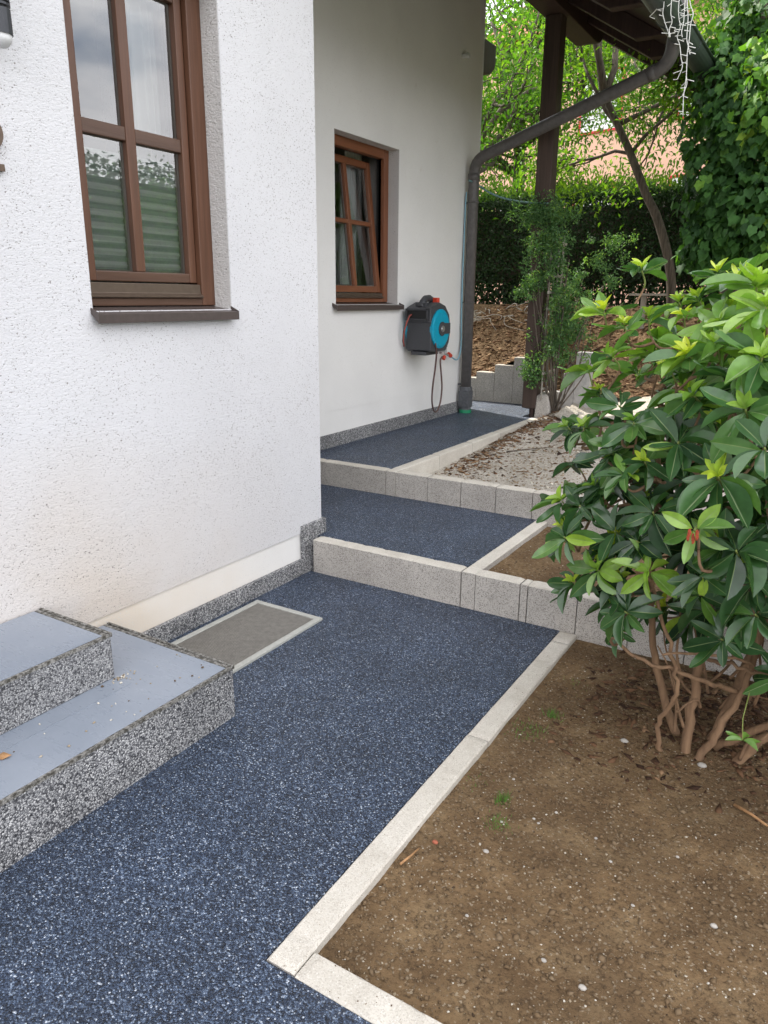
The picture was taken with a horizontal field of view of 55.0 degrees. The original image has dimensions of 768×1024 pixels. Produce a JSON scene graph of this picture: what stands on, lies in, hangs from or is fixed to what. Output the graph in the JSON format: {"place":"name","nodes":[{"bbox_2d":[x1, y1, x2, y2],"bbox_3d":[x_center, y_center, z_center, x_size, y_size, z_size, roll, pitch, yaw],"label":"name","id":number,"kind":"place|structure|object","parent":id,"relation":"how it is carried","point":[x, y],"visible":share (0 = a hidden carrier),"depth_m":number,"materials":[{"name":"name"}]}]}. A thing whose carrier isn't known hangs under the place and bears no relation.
{"place":"outdoors","nodes":[
{"label":"outdoors","id":0,"kind":"place"},
{"bbox_2d":[0,571,558,1023],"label":"path","id":1,"kind":"structure","parent":0,"point":[194,883],"depth_m":2.25,"materials":[{"name":"blue gravel"}]},
{"bbox_2d":[0,608,234,872],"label":"entrance steps","id":2,"kind":"structure","parent":1,"relation":"on","point":[57,670],"depth_m":2.46,"materials":[{"name":"grey stone"}]},
{"bbox_2d":[0,752,10,759],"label":"dry leaf","id":3,"kind":"object","parent":2,"relation":"on","point":[3,755],"visible":1,"depth_m":2.21,"materials":[{"name":"orange plant"}]},
{"bbox_2d":[13,654,203,757],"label":"stone crumbs","id":4,"kind":"object","parent":2,"relation":"on","point":[118,678],"visible":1,"depth_m":2.66,"materials":[{"name":"beige stone"}]},
{"bbox_2d":[172,600,321,673],"bbox_3d":[-0.720,0.619,3.423,0.426,0.042,0.889,10,19,30],"label":"foot grating","id":5,"kind":"object","parent":1,"relation":"on","point":[242,637],"visible":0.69,"depth_m":3.51,"materials":[{"name":"grey metal"}]},
{"bbox_2d":[295,953,441,1023],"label":"kerb stone","id":6,"kind":"object","parent":1,"relation":"on","point":[320,974],"visible":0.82,"depth_m":1.70,"materials":[{"name":"concrete"}]},
{"bbox_2d":[267,735,487,977],"bbox_3d":[0.045,1.016,2.253,0.085,0.128,1.131,10,19,30],"label":"kerb stone","id":7,"kind":"object","parent":1,"relation":"on","point":[330,912],"visible":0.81,"depth_m":2.09,"materials":[{"name":"concrete"}]},
{"bbox_2d":[277,640,571,970],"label":"soil crumbs","id":8,"kind":"object","parent":7,"relation":"on","point":[438,765],"visible":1,"depth_m":2.68,"materials":[{"name":"brown soil"}]},
{"bbox_2d":[468,641,567,746],"bbox_3d":[0.583,0.776,3.096,0.085,0.126,0.915,10,19,30],"label":"kerb stone","id":9,"kind":"object","parent":1,"relation":"on","point":[531,677],"visible":0.7,"depth_m":3.00,"materials":[{"name":"concrete"}]},
{"bbox_2d":[518,579,532,622],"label":"kerb stone","id":10,"kind":"object","parent":1,"relation":"on","point":[525,584],"visible":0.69,"depth_m":3.65,"materials":[{"name":"concrete"}]},
{"bbox_2d":[552,631,576,648],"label":"kerb stone","id":11,"kind":"object","parent":1,"relation":"on","point":[563,637],"visible":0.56,"depth_m":3.50,"materials":[{"name":"concrete"}]},
{"bbox_2d":[318,484,535,567],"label":"path","id":12,"kind":"structure","parent":0,"point":[467,537],"depth_m":4.55,"materials":[{"name":"blue gravel"}]},
{"bbox_2d":[320,400,533,468],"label":"path","id":13,"kind":"structure","parent":0,"point":[392,449],"depth_m":6.47,"materials":[{"name":"blue gravel"}]},
{"bbox_2d":[486,0,523,34],"label":"sky","id":14,"kind":"structure","parent":0,"point":[488,14],"materials":[{"name":"white"}]},
{"bbox_2d":[469,680,587,838],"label":"grass","id":15,"kind":"structure","parent":0,"point":[504,800],"depth_m":2.40,"materials":[{"name":"green plant"}]},
{"bbox_2d":[318,639,767,1023],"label":"soil","id":16,"kind":"structure","parent":0,"point":[574,974],"depth_m":2.06,"materials":[{"name":"brown soil"}]},
{"bbox_2d":[399,848,418,864],"bbox_3d":[0.076,0.999,2.140,0.010,0.012,0.083,16,22,42],"label":"twig","id":17,"kind":"object","parent":16,"relation":"on","point":[408,857],"visible":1,"depth_m":2.13,"materials":[{"name":"brown wood"}]},
{"bbox_2d":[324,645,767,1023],"bbox_3d":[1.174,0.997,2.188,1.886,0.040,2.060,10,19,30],"label":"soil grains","id":18,"kind":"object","parent":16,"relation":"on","point":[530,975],"visible":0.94,"depth_m":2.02},
{"bbox_2d":[578,984,586,990],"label":"pebble","id":19,"kind":"object","parent":16,"relation":"on","point":[581,987],"visible":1,"depth_m":1.75,"materials":[{"name":"white stone"}]},
{"bbox_2d":[620,738,628,742],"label":"pebble","id":20,"kind":"object","parent":16,"relation":"on","point":[623,740],"visible":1,"depth_m":2.71,"materials":[{"name":"white stone"}]},
{"bbox_2d":[529,253,767,764],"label":"rhododendron","id":21,"kind":"object","parent":16,"relation":"on","point":[709,425],"visible":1,"depth_m":2.32,"materials":[{"name":"green plant"}]},
{"bbox_2d":[537,650,767,825],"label":"leaf litter","id":22,"kind":"object","parent":16,"relation":"on","point":[699,727],"visible":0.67,"depth_m":2.83,"materials":[{"name":"brown plant"}]},
{"bbox_2d":[697,762,706,767],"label":"pebble","id":23,"kind":"object","parent":16,"relation":"on","point":[701,764],"visible":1,"depth_m":2.56,"materials":[{"name":"white stone"}]},
{"bbox_2d":[710,923,717,928],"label":"pebble","id":24,"kind":"object","parent":16,"relation":"on","point":[713,925],"visible":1,"depth_m":1.92,"materials":[{"name":"white stone"}]},
{"bbox_2d":[733,803,767,826],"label":"twig","id":25,"kind":"object","parent":16,"relation":"on","point":[749,813],"visible":1,"depth_m":2.31,"materials":[{"name":"brown wood"}]},
{"bbox_2d":[750,638,767,681],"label":"kerb stone","id":26,"kind":"object","parent":16,"relation":"on","point":[765,646],"visible":0.04,"depth_m":3.12,"materials":[{"name":"concrete"}]},
{"bbox_2d":[471,303,710,398],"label":"earth bank","id":27,"kind":"structure","parent":0,"point":[515,338],"depth_m":9.32,"materials":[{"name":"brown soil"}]},
{"bbox_2d":[471,377,475,399],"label":"palisade stone","id":28,"kind":"object","parent":27,"relation":"on","point":[473,382],"visible":0.23,"depth_m":8.78,"materials":[{"name":"concrete"}]},
{"bbox_2d":[475,371,494,401],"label":"palisade stone","id":29,"kind":"object","parent":27,"relation":"on","point":[484,385],"visible":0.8,"depth_m":8.70,"materials":[{"name":"concrete"}]},
{"bbox_2d":[493,364,513,402],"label":"palisade stone","id":30,"kind":"object","parent":27,"relation":"on","point":[503,384],"visible":0.79,"depth_m":8.57,"materials":[{"name":"concrete"}]},
{"bbox_2d":[474,302,549,330],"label":"roots","id":31,"kind":"object","parent":27,"relation":"on","point":[477,319],"visible":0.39,"depth_m":9.92,"materials":[{"name":"brown wood"}]},
{"bbox_2d":[512,357,524,403],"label":"palisade stone","id":32,"kind":"object","parent":27,"relation":"on","point":[517,393],"visible":0.37,"depth_m":8.48,"materials":[{"name":"concrete"}]},
{"bbox_2d":[499,0,744,333],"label":"leaning tree","id":33,"kind":"object","parent":27,"relation":"on","point":[604,82],"visible":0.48,"depth_m":8.15,"materials":[{"name":"green plant"}]},
{"bbox_2d":[629,294,685,328],"bbox_3d":[3.300,-2.424,8.921,0.640,0.411,0.250,10,19,30],"label":"plank table","id":34,"kind":"object","parent":27,"relation":"on","point":[643,302],"visible":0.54,"depth_m":8.91,"materials":[{"name":"grey wood"}]},
{"bbox_2d":[430,406,767,521],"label":"rubble ground","id":35,"kind":"structure","parent":0,"point":[558,477],"depth_m":5.73,"materials":[{"name":"grey gravel"}]},
{"bbox_2d":[432,442,471,468],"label":"kerb stone","id":36,"kind":"object","parent":35,"relation":"on","point":[451,454],"visible":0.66,"depth_m":5.94,"materials":[{"name":"concrete"}]},
{"bbox_2d":[466,432,499,451],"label":"kerb stone","id":37,"kind":"object","parent":35,"relation":"on","point":[482,441],"visible":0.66,"depth_m":6.43,"materials":[{"name":"concrete"}]},
{"bbox_2d":[494,423,523,436],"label":"kerb stone","id":38,"kind":"object","parent":35,"relation":"on","point":[508,429],"visible":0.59,"depth_m":6.91,"materials":[{"name":"concrete"}]},
{"bbox_2d":[507,447,547,451],"bbox_3d":[1.161,-0.504,5.977,0.354,0.030,0.012,-3,17,-13],"label":"twig","id":39,"kind":"object","parent":35,"relation":"on","point":[526,449],"visible":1,"depth_m":5.97,"materials":[{"name":"wood"}]},
{"bbox_2d":[519,418,536,424],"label":"kerb stone","id":40,"kind":"object","parent":35,"relation":"on","point":[525,422],"visible":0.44,"depth_m":7.33,"materials":[{"name":"concrete"}]},
{"bbox_2d":[441,408,623,478],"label":"bark litter","id":41,"kind":"object","parent":35,"relation":"on","point":[523,428],"visible":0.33,"depth_m":6.24,"materials":[{"name":"brown wood"}]},
{"bbox_2d":[534,391,557,417],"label":"footing stone","id":42,"kind":"object","parent":35,"relation":"on","point":[543,406],"visible":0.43,"depth_m":7.51,"materials":[{"name":"stone"}]},
{"bbox_2d":[540,236,566,399],"bbox_3d":[1.699,-1.942,7.401,0.025,1.590,0.460,10,19,30],"label":"trellis","id":43,"kind":"object","parent":42,"relation":"on","point":[549,292],"visible":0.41,"depth_m":7.36,"materials":[{"name":"brown wood"}]},
{"bbox_2d":[561,372,574,407],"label":"palisade stone","id":44,"kind":"object","parent":35,"relation":"on","point":[569,401],"visible":0.16,"depth_m":7.76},
{"bbox_2d":[501,189,644,412],"bbox_3d":[1.837,-2.048,7.320,1.410,2.130,0.732,3,16,8],"label":"climbing plant","id":45,"kind":"object","parent":35,"relation":"on","point":[562,318],"visible":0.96,"depth_m":7.17,"materials":[{"name":"green plant"}]},
{"bbox_2d":[573,351,592,407],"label":"palisade stone","id":46,"kind":"object","parent":35,"relation":"on","point":[585,382],"visible":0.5,"depth_m":7.65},
{"bbox_2d":[670,0,767,380],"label":"ivy covered tree","id":47,"kind":"object","parent":35,"relation":"on","point":[728,218],"visible":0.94,"depth_m":6.20,"materials":[{"name":"green plant"}]},
{"bbox_2d":[554,396,664,419],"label":"gravel path","id":48,"kind":"structure","parent":0,"point":[568,411],"depth_m":7.50,"materials":[{"name":"white stone"}]},
{"bbox_2d":[488,527,758,612],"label":"soil","id":49,"kind":"structure","parent":0,"point":[527,560],"depth_m":4.00,"materials":[{"name":"brown soil"}]},
{"bbox_2d":[492,531,676,598],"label":"soil grains","id":50,"kind":"object","parent":49,"relation":"on","point":[547,560],"visible":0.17,"depth_m":3.97},
{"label":"ground","id":51,"kind":"structure","parent":0,"visible":0},
{"bbox_2d":[320,458,389,494],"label":"kerb stone","id":52,"kind":"object","parent":51,"relation":"on","point":[360,477],"visible":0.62,"depth_m":5.37,"materials":[{"name":"concrete"}]},
{"bbox_2d":[0,0,726,641],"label":"house","id":53,"kind":"structure","parent":51,"relation":"on","point":[230,240],"depth_m":3.48,"materials":[{"name":"paint"}]},
{"bbox_2d":[0,125,4,171],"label":"house number","id":54,"kind":"object","parent":53,"relation":"attached to","point":[2,167],"visible":1,"depth_m":2.44,"materials":[{"name":"brown metal"}]},
{"bbox_2d":[0,0,13,48],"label":"wall lamp","id":55,"kind":"object","parent":53,"relation":"attached to","point":[6,33],"visible":1,"depth_m":2.28,"materials":[{"name":"metal"}]},
{"bbox_2d":[62,0,238,323],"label":"window","id":56,"kind":"structure","parent":53,"relation":"in","point":[147,218],"depth_m":3.16,"materials":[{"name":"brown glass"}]},
{"bbox_2d":[332,134,403,310],"bbox_3d":[-0.273,-2.332,6.064,0.443,1.292,1.032,10,19,30],"label":"window","id":57,"kind":"structure","parent":53,"relation":"in","point":[348,237],"depth_m":6.28,"materials":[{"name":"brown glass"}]},
{"bbox_2d":[402,295,449,355],"bbox_3d":[0.390,-1.703,6.713,0.335,0.524,0.459,10,19,30],"label":"hose reel","id":58,"kind":"object","parent":53,"relation":"attached to","point":[427,326],"visible":1,"depth_m":6.60,"materials":[{"name":"grey plastic"}]},
{"bbox_2d":[431,343,442,412],"bbox_3d":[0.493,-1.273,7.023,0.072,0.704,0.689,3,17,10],"label":"feed hose","id":59,"kind":"object","parent":58,"relation":"hanging from","point":[434,411],"visible":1,"depth_m":7.12,"materials":[{"name":"brown"}]},
{"bbox_2d":[438,346,452,359],"bbox_3d":[0.603,-1.589,7.364,0.103,0.135,0.177,10,19,30],"label":"water tap","id":60,"kind":"object","parent":53,"relation":"attached to","point":[449,354],"visible":0.78,"depth_m":7.33,"materials":[{"name":"metal"}]},
{"bbox_2d":[451,192,466,359],"bbox_3d":[0.749,-2.337,7.359,0.032,1.619,0.342,7,17,21],"label":"wall hose","id":61,"kind":"object","parent":53,"relation":"attached to","point":[462,276],"depth_m":7.47,"materials":[{"name":"grey"}]},
{"bbox_2d":[468,180,548,203],"bbox_3d":[1.213,-3.090,7.147,0.780,0.242,0.169,5,17,16],"label":"washing line","id":62,"kind":"object","parent":53,"relation":"attached to","point":[484,189],"visible":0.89,"depth_m":7.20,"materials":[{"name":"teal"}]},
{"bbox_2d":[649,0,695,111],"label":"light string","id":63,"kind":"object","parent":53,"relation":"hanging from","point":[685,83],"visible":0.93,"depth_m":4.84,"materials":[{"name":"white plastic"}]},
{"bbox_2d":[313,536,466,606],"bbox_3d":[0.012,0.373,4.112,0.945,0.320,0.081,10,19,30],"label":"kerb stone","id":64,"kind":"object","parent":51,"relation":"on","point":[426,578],"visible":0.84,"depth_m":4.04,"materials":[{"name":"concrete"}]},
{"bbox_2d":[386,455,439,495],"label":"kerb stone","id":65,"kind":"object","parent":51,"relation":"on","point":[428,464],"visible":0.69,"depth_m":5.42,"materials":[{"name":"concrete"}]},
{"bbox_2d":[395,470,432,501],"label":"kerb stone","id":66,"kind":"object","parent":51,"relation":"on","point":[411,485],"visible":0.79,"depth_m":5.12,"materials":[{"name":"concrete"}]},
{"bbox_2d":[428,475,464,506],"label":"kerb stone","id":67,"kind":"object","parent":51,"relation":"on","point":[445,490],"visible":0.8,"depth_m":4.99,"materials":[{"name":"concrete"}]},
{"bbox_2d":[461,479,499,512],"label":"kerb stone","id":68,"kind":"object","parent":51,"relation":"on","point":[478,495],"visible":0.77,"depth_m":4.87,"materials":[{"name":"concrete"}]},
{"bbox_2d":[474,570,525,620],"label":"kerb stone","id":69,"kind":"object","parent":51,"relation":"on","point":[497,594],"visible":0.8,"depth_m":3.72,"materials":[{"name":"concrete"}]},
{"bbox_2d":[460,520,547,609],"bbox_3d":[0.715,0.333,4.269,0.077,0.320,1.085,10,19,30],"label":"kerb stone","id":70,"kind":"object","parent":51,"relation":"on","point":[497,555],"visible":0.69,"depth_m":3.98,"materials":[{"name":"concrete"}]},
{"bbox_2d":[495,485,536,518],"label":"kerb stone","id":71,"kind":"object","parent":51,"relation":"on","point":[516,501],"visible":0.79,"depth_m":4.74,"materials":[{"name":"concrete"}]},
{"bbox_2d":[532,490,566,526],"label":"kerb stone","id":72,"kind":"object","parent":51,"relation":"on","point":[537,513],"visible":0.31,"depth_m":4.65,"materials":[{"name":"concrete"}]},
{"bbox_2d":[526,581,577,633],"bbox_3d":[0.832,0.520,3.632,0.243,0.321,0.081,10,19,30],"label":"kerb stone","id":73,"kind":"object","parent":51,"relation":"on","point":[542,611],"visible":0.42,"depth_m":3.59,"materials":[{"name":"concrete"}]},
{"bbox_2d":[479,0,653,219],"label":"broadleaf tree","id":74,"kind":"object","parent":51,"relation":"on","point":[532,87],"visible":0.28,"depth_m":12.48,"materials":[{"name":"green plant"}]},
{"bbox_2d":[577,496,612,533],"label":"kerb stone","id":75,"kind":"object","parent":51,"relation":"on","point":[591,527],"visible":0.09,"depth_m":4.50,"materials":[{"name":"concrete"}]},
{"bbox_2d":[480,0,713,301],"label":"broadleaf tree","id":76,"kind":"object","parent":51,"relation":"on","point":[504,7],"visible":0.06,"depth_m":14.09,"materials":[{"name":"green plant"}]},
{"bbox_2d":[575,593,627,649],"bbox_3d":[1.043,0.558,3.509,0.242,0.321,0.081,10,19,30],"label":"kerb stone","id":77,"kind":"object","parent":51,"relation":"on","point":[587,629],"visible":0.2,"depth_m":3.49,"materials":[{"name":"concrete"}]},
{"bbox_2d":[475,0,738,305],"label":"neighbour house","id":78,"kind":"structure","parent":51,"relation":"on","point":[664,159],"depth_m":21.31,"materials":[{"name":"paint"}]},
{"bbox_2d":[578,65,625,135],"bbox_3d":[6.266,-11.833,21.280,0.058,1.620,1.360,-15,22,-42],"label":"window","id":79,"kind":"structure","parent":78,"relation":"in","point":[605,126],"depth_m":21.45,"materials":[{"name":"white paint"}]},
{"bbox_2d":[474,141,763,306],"bbox_3d":[3.195,-4.164,11.132,10.172,2.329,1.578,10,19,30],"label":"hedge","id":80,"kind":"object","parent":51,"relation":"on","point":[500,256],"visible":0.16,"depth_m":10.77,"materials":[{"name":"green plant"}]},
{"bbox_2d":[627,605,684,663],"bbox_3d":[1.254,0.596,3.384,0.245,0.321,0.082,10,19,30],"label":"kerb stone","id":81,"kind":"object","parent":51,"relation":"on","point":[640,646],"visible":0.14,"depth_m":3.36,"materials":[{"name":"concrete"}]},
{"bbox_2d":[571,0,766,193],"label":"broadleaf tree","id":82,"kind":"object","parent":51,"relation":"on","point":[647,88],"visible":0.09,"depth_m":9.71,"materials":[{"name":"green plant"}]},
{"bbox_2d":[672,6,752,103],"bbox_3d":[5.415,-4.202,7.418,5.043,5.511,4.790,10,19,30],"label":"broadleaf tree","id":83,"kind":"object","parent":51,"relation":"on","point":[707,11],"depth_m":7.56,"materials":[{"name":"green plant"}]},
{"bbox_2d":[684,626,745,676],"bbox_3d":[1.468,0.634,3.260,0.245,0.321,0.081,10,19,30],"label":"kerb stone","id":84,"kind":"object","parent":51,"relation":"on","point":[729,671],"visible":0.05,"depth_m":3.23,"materials":[{"name":"concrete"}]}
]}

